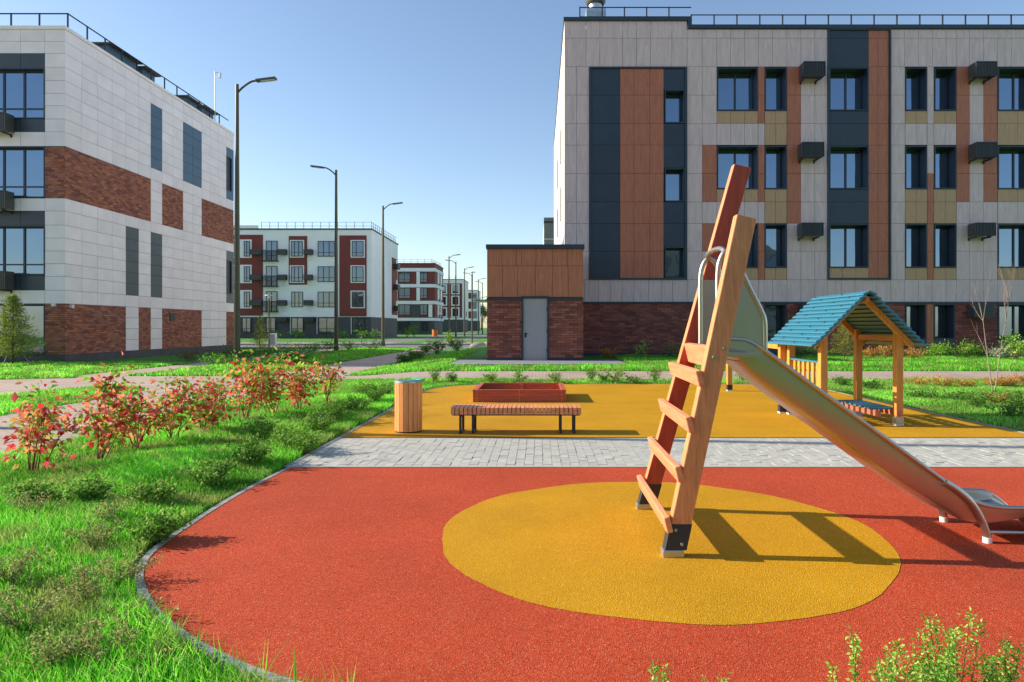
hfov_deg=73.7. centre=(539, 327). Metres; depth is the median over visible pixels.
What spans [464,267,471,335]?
street lamp
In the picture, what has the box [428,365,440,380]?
young plant
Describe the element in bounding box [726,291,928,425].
playhouse
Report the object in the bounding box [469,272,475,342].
park lamp
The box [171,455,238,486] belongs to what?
spirea bush
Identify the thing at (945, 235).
window
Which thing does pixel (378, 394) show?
spirea bush
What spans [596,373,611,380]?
young plant
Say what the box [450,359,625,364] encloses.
concrete slab
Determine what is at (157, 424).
dogwood shrub
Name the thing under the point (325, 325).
window
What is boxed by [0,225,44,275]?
window
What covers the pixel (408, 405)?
litter bin
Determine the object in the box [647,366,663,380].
young plant
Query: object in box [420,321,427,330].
window
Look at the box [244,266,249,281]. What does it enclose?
window
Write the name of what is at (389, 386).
spirea bush
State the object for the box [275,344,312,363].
wild shrub
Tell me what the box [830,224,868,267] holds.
window
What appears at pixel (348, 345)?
wild shrub
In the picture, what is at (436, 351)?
leafy shrub
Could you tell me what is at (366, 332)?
shrub
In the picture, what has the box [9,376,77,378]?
lawn
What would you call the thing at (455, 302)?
street lamp
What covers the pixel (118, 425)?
dogwood shrub
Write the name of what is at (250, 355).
wild shrub
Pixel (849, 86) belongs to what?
window
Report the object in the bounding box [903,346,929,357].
border plant
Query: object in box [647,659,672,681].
potentilla bush
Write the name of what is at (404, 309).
window
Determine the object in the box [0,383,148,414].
island grass
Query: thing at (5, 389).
path
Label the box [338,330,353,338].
shrub
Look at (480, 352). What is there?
lawn
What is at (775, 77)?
window
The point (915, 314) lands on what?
window
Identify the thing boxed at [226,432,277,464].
spirea bush
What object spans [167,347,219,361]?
hedge plant
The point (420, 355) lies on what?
leafy shrub
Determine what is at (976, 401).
garden shrub
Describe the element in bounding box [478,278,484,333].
street lamp
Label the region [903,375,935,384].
garden shrub
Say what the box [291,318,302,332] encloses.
window
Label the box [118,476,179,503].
spirea bush
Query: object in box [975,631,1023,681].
potentilla bush
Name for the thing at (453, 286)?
window
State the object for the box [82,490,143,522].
flowering weed
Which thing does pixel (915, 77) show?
window
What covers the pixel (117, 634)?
flowering weed
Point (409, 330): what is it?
shrub
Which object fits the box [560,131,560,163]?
window
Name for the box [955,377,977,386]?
garden shrub
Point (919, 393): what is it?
garden shrub
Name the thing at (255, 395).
dogwood shrub
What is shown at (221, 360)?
wild shrub
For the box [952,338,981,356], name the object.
border plant
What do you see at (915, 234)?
window
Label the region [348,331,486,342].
avenue
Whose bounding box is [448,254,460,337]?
street lamp
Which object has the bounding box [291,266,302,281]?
window
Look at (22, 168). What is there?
window
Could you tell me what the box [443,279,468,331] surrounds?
maroon white building
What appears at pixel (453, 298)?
window
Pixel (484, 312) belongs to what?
tree
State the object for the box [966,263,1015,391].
bare sapling
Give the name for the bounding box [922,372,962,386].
garden shrub
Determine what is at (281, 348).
hedge plant
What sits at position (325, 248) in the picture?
window
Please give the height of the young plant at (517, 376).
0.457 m
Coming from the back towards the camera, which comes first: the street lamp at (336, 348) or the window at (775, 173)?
the street lamp at (336, 348)
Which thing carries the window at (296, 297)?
in the white maroon building at (291, 270)
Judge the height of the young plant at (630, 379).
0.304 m
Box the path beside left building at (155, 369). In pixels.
[79,349,332,375]
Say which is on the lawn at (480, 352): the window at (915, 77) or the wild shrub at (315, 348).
the wild shrub at (315, 348)
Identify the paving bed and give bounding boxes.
[496,439,583,465]
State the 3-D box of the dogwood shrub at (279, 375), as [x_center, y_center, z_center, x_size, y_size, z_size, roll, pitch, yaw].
[-4.582,0.905,11.340,1.075,1.236,1.228,0,0,0]
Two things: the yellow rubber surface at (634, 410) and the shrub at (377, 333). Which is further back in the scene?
the shrub at (377, 333)
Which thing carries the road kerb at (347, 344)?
on the road
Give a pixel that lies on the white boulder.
(476, 344)
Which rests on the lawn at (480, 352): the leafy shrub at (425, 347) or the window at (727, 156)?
the leafy shrub at (425, 347)
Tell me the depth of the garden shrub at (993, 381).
17.30 m
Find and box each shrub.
[0,366,112,475]
[64,351,156,460]
[85,389,179,448]
[122,367,222,440]
[175,386,243,434]
[190,370,242,406]
[194,349,237,364]
[216,349,284,417]
[226,344,304,414]
[231,344,267,359]
[255,343,284,357]
[267,330,285,338]
[267,354,330,409]
[273,341,303,358]
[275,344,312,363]
[288,327,306,338]
[298,340,322,352]
[300,361,347,400]
[309,335,341,350]
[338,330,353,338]
[338,339,364,349]
[353,323,373,338]
[359,335,389,349]
[365,327,380,337]
[394,351,419,362]
[402,327,413,336]
[406,347,428,358]
[408,325,418,336]
[418,343,432,351]
[423,334,446,354]
[444,330,454,344]
[446,337,467,351]
[831,375,852,385]
[862,377,884,389]
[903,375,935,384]
[903,387,938,397]
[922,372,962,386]
[938,389,976,400]
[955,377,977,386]
[961,389,1006,408]
[978,375,1009,385]
[980,390,1011,402]
[984,402,1023,417]
[987,343,1016,358]
[989,374,1022,385]
[998,328,1023,359]
[998,391,1023,406]
[1006,373,1023,382]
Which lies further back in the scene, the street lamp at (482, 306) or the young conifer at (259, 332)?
the street lamp at (482, 306)
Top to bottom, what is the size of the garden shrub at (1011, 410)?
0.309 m
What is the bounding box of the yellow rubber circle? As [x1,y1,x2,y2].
[442,482,900,624]
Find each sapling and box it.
[633,339,653,356]
[658,341,679,356]
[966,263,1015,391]
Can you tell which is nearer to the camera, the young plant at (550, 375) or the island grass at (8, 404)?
the island grass at (8, 404)
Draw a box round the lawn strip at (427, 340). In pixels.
[399,333,486,342]
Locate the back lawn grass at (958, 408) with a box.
[521,376,1023,431]
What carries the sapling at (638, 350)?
on the lawn at (480, 352)
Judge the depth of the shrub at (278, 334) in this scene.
89.08 m
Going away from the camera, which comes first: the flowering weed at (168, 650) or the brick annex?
the flowering weed at (168, 650)
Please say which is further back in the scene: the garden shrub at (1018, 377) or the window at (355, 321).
the window at (355, 321)
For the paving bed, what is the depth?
8.34 m
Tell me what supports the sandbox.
on the yellow rubber surface at (634, 410)
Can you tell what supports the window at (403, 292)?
in the maroon banded building at (420, 299)
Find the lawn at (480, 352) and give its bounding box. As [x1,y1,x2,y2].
[0,328,1023,681]
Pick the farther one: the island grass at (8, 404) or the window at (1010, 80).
the window at (1010, 80)
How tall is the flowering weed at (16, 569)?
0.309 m
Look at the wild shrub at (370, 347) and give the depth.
42.83 m
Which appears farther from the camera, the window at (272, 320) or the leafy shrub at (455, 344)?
the window at (272, 320)
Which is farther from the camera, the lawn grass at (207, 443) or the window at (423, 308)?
the window at (423, 308)
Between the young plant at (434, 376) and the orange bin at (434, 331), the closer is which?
the young plant at (434, 376)
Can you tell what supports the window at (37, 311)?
in the panelled building at (116, 200)
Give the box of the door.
[523,298,546,359]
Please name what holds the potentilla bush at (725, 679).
on the lawn at (480, 352)
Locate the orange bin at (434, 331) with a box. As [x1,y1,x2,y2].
[432,329,437,335]
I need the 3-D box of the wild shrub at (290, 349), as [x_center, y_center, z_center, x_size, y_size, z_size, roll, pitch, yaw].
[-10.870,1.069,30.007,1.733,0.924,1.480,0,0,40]
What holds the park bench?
on the yellow rubber surface at (634, 410)
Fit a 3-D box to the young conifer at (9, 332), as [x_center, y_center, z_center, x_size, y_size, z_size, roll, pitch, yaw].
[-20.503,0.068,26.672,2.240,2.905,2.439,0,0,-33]
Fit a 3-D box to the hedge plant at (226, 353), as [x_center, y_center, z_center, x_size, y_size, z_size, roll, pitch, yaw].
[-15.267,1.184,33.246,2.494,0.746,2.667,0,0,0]
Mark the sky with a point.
(445, 110)
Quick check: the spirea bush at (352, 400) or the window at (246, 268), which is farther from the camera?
the window at (246, 268)
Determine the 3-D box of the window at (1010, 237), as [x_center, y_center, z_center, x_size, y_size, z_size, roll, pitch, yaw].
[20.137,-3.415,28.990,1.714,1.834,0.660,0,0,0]
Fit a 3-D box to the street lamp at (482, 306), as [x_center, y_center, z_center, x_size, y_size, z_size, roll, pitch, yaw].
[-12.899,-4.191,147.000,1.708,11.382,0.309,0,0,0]
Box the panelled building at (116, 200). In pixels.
[0,13,233,362]
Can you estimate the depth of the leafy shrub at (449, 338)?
53.97 m
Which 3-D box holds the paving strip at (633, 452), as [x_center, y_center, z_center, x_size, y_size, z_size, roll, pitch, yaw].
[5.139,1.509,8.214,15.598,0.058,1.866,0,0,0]
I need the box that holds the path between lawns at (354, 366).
[271,349,444,375]
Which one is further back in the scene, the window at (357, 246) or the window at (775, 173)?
the window at (357, 246)
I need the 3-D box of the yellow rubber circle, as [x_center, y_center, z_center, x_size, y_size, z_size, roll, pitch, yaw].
[0.872,1.486,4.983,3.158,0.001,3.152,0,0,0]
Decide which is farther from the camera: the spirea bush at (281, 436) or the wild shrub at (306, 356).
the wild shrub at (306, 356)
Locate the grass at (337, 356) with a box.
[127,347,414,375]
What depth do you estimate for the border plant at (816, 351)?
26.46 m
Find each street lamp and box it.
[233,76,276,362]
[310,165,338,350]
[381,202,402,345]
[446,260,456,336]
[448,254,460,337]
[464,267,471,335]
[475,281,482,333]
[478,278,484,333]
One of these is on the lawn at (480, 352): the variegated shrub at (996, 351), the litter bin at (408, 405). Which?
the variegated shrub at (996, 351)
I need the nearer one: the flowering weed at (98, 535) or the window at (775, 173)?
the flowering weed at (98, 535)
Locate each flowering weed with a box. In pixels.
[0,539,54,586]
[0,585,70,633]
[1,620,101,672]
[3,487,70,513]
[44,562,126,607]
[52,613,142,662]
[62,515,125,548]
[78,594,183,629]
[79,550,167,582]
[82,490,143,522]
[106,629,198,676]
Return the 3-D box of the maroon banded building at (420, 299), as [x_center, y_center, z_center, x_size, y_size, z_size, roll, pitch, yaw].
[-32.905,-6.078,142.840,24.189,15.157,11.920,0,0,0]
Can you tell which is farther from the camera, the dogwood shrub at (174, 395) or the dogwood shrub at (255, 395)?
the dogwood shrub at (255, 395)
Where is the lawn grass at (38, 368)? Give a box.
[0,360,191,378]
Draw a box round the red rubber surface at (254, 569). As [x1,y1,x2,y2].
[144,468,1023,681]
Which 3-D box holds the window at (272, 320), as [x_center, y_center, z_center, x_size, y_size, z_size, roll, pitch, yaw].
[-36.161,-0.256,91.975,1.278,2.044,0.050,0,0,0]
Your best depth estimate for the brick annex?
25.00 m
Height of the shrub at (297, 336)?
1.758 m
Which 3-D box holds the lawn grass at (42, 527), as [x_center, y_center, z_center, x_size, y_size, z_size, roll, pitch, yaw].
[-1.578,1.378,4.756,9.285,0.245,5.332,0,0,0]
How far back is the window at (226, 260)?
43.90 m
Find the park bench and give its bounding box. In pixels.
[451,404,580,433]
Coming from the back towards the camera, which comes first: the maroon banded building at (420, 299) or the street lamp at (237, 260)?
the maroon banded building at (420, 299)
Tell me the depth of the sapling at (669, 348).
26.66 m
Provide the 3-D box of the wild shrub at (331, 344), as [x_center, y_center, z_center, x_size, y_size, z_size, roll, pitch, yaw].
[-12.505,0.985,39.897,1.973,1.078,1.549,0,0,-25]
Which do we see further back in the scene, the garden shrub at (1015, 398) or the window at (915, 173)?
the window at (915, 173)
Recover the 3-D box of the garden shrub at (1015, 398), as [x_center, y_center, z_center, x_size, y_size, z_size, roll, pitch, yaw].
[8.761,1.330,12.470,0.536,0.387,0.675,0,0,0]
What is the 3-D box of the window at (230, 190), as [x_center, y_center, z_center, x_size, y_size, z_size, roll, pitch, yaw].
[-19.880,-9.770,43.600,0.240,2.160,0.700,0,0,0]
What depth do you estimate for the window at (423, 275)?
136.95 m
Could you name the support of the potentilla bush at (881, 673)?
on the lawn at (480, 352)
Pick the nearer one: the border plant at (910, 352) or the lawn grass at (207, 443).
the lawn grass at (207, 443)
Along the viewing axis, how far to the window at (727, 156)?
29.26 m
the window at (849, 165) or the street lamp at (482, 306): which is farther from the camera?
the street lamp at (482, 306)
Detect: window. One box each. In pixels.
[0,68,49,118]
[0,146,44,197]
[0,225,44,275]
[0,304,44,353]
[226,156,231,191]
[226,260,231,293]
[242,318,250,332]
[244,241,249,256]
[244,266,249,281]
[244,292,249,306]
[266,241,276,259]
[266,266,276,285]
[266,291,276,310]
[266,318,275,332]
[291,241,302,256]
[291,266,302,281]
[291,292,302,306]
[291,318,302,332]
[318,241,334,256]
[318,266,333,281]
[318,292,333,306]
[318,318,333,332]
[352,241,363,256]
[352,266,363,281]
[352,292,363,306]
[352,318,363,332]
[398,321,409,330]
[399,272,409,281]
[399,288,409,297]
[399,305,409,314]
[420,272,426,281]
[420,288,426,297]
[420,305,426,314]
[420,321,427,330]
[452,285,457,292]
[452,297,457,304]
[452,308,457,315]
[557,159,557,188]
[557,208,557,237]
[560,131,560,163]
[560,188,560,220]
[663,168,684,201]
[664,90,684,123]
[664,247,684,277]
[716,146,757,188]
[717,67,757,114]
[746,224,757,267]
[764,146,786,188]
[764,304,786,338]
[765,67,786,110]
[765,224,786,267]
[830,67,868,110]
[830,146,868,188]
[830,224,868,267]
[904,146,926,188]
[905,67,926,110]
[905,224,926,267]
[905,304,925,338]
[933,146,956,188]
[934,67,956,110]
[934,224,956,267]
[934,304,954,338]
[997,67,1023,110]
[997,146,1023,188]
[997,224,1023,267]
[998,304,1023,338]
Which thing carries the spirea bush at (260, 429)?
on the lawn at (480, 352)
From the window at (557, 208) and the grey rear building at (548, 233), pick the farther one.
the grey rear building at (548, 233)
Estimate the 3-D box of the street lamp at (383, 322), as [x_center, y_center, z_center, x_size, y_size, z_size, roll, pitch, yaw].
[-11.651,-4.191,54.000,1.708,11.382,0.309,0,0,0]
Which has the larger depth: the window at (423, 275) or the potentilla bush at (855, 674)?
the window at (423, 275)
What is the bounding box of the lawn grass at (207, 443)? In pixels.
[0,406,383,465]
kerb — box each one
[135,384,1023,681]
[240,343,471,348]
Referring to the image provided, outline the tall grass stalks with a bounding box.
[136,605,355,681]
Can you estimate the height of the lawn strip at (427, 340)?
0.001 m
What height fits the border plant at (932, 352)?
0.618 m
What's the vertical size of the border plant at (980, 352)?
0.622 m
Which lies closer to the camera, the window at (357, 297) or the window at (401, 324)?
the window at (357, 297)
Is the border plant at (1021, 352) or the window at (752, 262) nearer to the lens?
the border plant at (1021, 352)
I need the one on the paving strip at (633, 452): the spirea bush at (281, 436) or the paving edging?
the paving edging
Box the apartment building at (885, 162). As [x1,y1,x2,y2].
[554,0,1023,355]
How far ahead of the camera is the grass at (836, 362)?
22.25 m
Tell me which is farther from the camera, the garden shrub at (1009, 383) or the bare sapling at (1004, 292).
the garden shrub at (1009, 383)
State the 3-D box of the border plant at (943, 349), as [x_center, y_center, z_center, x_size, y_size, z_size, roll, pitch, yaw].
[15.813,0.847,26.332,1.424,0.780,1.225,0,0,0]
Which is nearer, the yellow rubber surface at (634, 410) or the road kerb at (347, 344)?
the yellow rubber surface at (634, 410)
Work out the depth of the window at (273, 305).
91.92 m
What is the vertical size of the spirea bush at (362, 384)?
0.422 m
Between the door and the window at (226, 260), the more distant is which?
the window at (226, 260)
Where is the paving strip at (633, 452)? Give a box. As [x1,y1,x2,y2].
[291,438,1023,465]
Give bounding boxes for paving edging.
[289,466,1023,467]
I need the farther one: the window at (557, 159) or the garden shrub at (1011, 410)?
the window at (557, 159)
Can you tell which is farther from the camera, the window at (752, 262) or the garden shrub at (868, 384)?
the window at (752, 262)
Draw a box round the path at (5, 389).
[0,386,93,393]
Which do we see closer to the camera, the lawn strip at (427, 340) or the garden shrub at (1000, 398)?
the garden shrub at (1000, 398)
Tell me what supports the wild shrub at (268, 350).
on the lawn at (480, 352)
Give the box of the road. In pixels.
[240,343,486,348]
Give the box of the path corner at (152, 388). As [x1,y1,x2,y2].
[131,386,176,393]
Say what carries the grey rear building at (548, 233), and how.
on the lawn at (480, 352)
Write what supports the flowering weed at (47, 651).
on the lawn at (480, 352)
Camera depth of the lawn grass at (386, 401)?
14.95 m
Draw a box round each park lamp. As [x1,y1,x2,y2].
[265,295,272,346]
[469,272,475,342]
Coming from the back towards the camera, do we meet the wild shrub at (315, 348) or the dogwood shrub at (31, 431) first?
the wild shrub at (315, 348)
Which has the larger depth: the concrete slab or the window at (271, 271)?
the window at (271, 271)
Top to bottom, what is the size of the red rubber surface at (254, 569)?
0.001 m
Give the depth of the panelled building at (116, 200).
31.31 m
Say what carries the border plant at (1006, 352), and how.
on the lawn at (480, 352)
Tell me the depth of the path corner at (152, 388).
16.88 m
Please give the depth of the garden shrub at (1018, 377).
17.92 m
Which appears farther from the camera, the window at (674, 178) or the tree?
the tree
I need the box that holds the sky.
[0,0,1023,327]
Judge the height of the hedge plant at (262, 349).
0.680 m
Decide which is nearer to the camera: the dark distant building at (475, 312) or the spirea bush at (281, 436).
the spirea bush at (281, 436)
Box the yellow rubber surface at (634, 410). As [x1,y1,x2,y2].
[343,384,1023,436]
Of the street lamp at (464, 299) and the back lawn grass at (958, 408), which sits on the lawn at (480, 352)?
the back lawn grass at (958, 408)
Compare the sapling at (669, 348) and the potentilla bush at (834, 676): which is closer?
the potentilla bush at (834, 676)
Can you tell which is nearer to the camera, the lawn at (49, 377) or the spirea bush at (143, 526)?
the spirea bush at (143, 526)
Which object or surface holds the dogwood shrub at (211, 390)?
on the lawn at (480, 352)
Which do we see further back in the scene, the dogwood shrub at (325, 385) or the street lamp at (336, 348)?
the street lamp at (336, 348)
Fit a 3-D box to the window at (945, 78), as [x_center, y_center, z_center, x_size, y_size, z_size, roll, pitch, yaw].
[17.074,-10.001,28.990,0.930,1.815,0.660,0,0,0]
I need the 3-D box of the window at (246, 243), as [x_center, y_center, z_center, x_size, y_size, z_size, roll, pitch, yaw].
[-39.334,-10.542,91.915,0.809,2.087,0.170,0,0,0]
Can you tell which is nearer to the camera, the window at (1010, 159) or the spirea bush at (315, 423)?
the spirea bush at (315, 423)
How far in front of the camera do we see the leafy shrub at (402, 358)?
27.85 m
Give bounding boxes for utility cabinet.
[270,333,276,345]
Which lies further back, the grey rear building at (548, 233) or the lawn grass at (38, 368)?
the grey rear building at (548, 233)
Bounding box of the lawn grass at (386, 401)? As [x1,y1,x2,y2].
[216,376,519,411]
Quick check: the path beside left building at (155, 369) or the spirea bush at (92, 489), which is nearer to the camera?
the spirea bush at (92, 489)
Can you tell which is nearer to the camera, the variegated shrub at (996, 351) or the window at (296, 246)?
the variegated shrub at (996, 351)
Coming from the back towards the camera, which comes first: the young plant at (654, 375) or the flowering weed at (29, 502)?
the young plant at (654, 375)
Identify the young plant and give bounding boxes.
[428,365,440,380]
[445,370,457,381]
[479,371,497,381]
[512,369,529,382]
[548,371,561,382]
[585,366,598,382]
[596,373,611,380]
[604,368,628,383]
[623,374,641,381]
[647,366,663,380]
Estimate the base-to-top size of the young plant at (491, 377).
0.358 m
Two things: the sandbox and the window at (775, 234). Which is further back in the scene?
the window at (775, 234)
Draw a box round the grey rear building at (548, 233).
[543,217,553,243]
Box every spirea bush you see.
[0,474,61,503]
[57,470,117,502]
[115,503,193,544]
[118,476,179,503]
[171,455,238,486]
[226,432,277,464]
[236,413,285,439]
[266,417,313,449]
[283,428,323,454]
[293,411,336,432]
[313,398,358,420]
[334,391,373,411]
[350,379,378,392]
[362,386,387,402]
[369,379,394,393]
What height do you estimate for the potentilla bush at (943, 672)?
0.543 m
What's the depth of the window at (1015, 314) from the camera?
29.26 m
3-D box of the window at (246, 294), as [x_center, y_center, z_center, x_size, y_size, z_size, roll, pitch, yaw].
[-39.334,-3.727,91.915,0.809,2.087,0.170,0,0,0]
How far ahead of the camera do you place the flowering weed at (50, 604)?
3.33 m
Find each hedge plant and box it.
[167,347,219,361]
[195,344,243,357]
[212,344,260,355]
[241,344,284,353]
[260,343,299,351]
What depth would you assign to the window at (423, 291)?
136.95 m
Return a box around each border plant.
[597,345,620,357]
[795,346,812,356]
[808,347,836,356]
[862,346,881,356]
[876,345,892,356]
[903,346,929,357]
[917,343,946,355]
[931,339,962,356]
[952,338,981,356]
[959,343,990,356]
[991,344,1017,357]
[1006,337,1023,356]
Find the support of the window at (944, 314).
in the apartment building at (885, 162)
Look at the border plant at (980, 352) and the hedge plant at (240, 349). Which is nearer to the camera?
the border plant at (980, 352)
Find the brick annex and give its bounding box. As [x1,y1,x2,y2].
[472,244,584,359]
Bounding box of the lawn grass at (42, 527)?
[0,449,352,681]
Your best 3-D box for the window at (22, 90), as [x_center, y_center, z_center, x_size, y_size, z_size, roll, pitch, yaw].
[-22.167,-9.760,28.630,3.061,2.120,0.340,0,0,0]
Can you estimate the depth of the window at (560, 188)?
33.54 m
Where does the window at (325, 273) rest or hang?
in the white maroon building at (291, 270)
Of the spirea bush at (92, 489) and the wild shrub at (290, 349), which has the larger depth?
the wild shrub at (290, 349)
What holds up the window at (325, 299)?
in the white maroon building at (291, 270)
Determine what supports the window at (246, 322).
in the white maroon building at (291, 270)
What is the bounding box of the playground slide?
[636,164,1023,557]
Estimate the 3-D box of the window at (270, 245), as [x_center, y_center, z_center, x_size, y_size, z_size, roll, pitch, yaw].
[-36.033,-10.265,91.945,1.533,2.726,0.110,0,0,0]
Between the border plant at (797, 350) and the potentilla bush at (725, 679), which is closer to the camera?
the potentilla bush at (725, 679)
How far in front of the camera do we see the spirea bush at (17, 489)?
5.71 m
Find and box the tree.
[480,304,486,329]
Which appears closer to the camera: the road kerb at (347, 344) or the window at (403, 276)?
the road kerb at (347, 344)
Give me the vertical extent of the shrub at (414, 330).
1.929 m
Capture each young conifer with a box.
[0,293,48,363]
[250,315,268,347]
[828,325,852,357]
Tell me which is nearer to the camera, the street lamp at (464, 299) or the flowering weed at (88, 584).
the flowering weed at (88, 584)
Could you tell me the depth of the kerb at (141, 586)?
4.42 m
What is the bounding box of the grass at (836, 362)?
[347,349,1023,375]
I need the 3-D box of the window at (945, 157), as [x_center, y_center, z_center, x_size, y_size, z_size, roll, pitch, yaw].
[17.074,-6.709,28.990,0.930,1.810,0.660,0,0,0]
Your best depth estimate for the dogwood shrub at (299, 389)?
12.01 m
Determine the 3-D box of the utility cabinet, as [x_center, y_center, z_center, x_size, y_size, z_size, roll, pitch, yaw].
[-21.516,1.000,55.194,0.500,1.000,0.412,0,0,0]
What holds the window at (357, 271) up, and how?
in the white maroon building at (291, 270)
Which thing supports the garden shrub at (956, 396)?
on the lawn at (480, 352)
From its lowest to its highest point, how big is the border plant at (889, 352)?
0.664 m
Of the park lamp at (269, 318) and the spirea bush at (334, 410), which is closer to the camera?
the spirea bush at (334, 410)
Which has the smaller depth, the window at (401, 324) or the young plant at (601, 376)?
the young plant at (601, 376)
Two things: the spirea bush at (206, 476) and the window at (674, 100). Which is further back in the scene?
the window at (674, 100)
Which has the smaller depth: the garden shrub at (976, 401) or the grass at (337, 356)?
the garden shrub at (976, 401)
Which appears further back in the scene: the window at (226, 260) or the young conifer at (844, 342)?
the window at (226, 260)
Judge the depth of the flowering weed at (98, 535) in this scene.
4.61 m
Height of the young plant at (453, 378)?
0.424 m
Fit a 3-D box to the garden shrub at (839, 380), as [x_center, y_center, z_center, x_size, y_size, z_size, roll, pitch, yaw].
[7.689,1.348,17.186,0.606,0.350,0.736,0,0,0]
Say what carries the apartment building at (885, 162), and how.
on the lawn at (480, 352)
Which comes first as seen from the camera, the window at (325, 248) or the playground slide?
the playground slide
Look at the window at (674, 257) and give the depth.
29.19 m
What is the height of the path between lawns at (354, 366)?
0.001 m
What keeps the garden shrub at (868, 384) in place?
on the lawn at (480, 352)
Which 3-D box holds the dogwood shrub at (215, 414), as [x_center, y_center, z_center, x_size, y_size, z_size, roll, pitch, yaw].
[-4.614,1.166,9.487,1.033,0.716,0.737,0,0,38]
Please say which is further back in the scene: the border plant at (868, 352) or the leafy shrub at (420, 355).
the leafy shrub at (420, 355)
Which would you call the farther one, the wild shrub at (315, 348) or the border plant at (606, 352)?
the wild shrub at (315, 348)
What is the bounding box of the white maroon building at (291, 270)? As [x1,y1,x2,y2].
[240,222,399,337]
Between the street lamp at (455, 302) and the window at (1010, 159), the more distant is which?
the street lamp at (455, 302)
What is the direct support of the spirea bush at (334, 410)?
on the lawn at (480, 352)
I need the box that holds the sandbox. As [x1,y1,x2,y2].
[473,383,565,401]
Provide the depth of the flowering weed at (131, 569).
3.98 m
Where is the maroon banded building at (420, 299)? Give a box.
[397,259,443,334]
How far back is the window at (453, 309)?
197.81 m
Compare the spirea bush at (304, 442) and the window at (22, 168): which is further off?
the window at (22, 168)
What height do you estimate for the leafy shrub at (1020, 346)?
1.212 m
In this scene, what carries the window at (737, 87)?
in the apartment building at (885, 162)
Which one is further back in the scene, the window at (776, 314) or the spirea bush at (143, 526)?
the window at (776, 314)
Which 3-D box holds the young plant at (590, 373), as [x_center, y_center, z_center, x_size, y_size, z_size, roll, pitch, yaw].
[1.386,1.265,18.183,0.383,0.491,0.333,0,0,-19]
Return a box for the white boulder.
[470,342,485,347]
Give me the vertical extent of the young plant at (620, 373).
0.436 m
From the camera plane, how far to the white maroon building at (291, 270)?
91.98 m
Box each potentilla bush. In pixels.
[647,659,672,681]
[701,672,730,681]
[825,661,838,681]
[845,625,862,681]
[868,645,930,681]
[889,606,1011,681]
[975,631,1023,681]
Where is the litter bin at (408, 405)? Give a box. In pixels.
[395,378,424,432]
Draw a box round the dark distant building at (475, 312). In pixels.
[468,290,479,330]
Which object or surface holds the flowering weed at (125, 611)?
on the lawn at (480, 352)

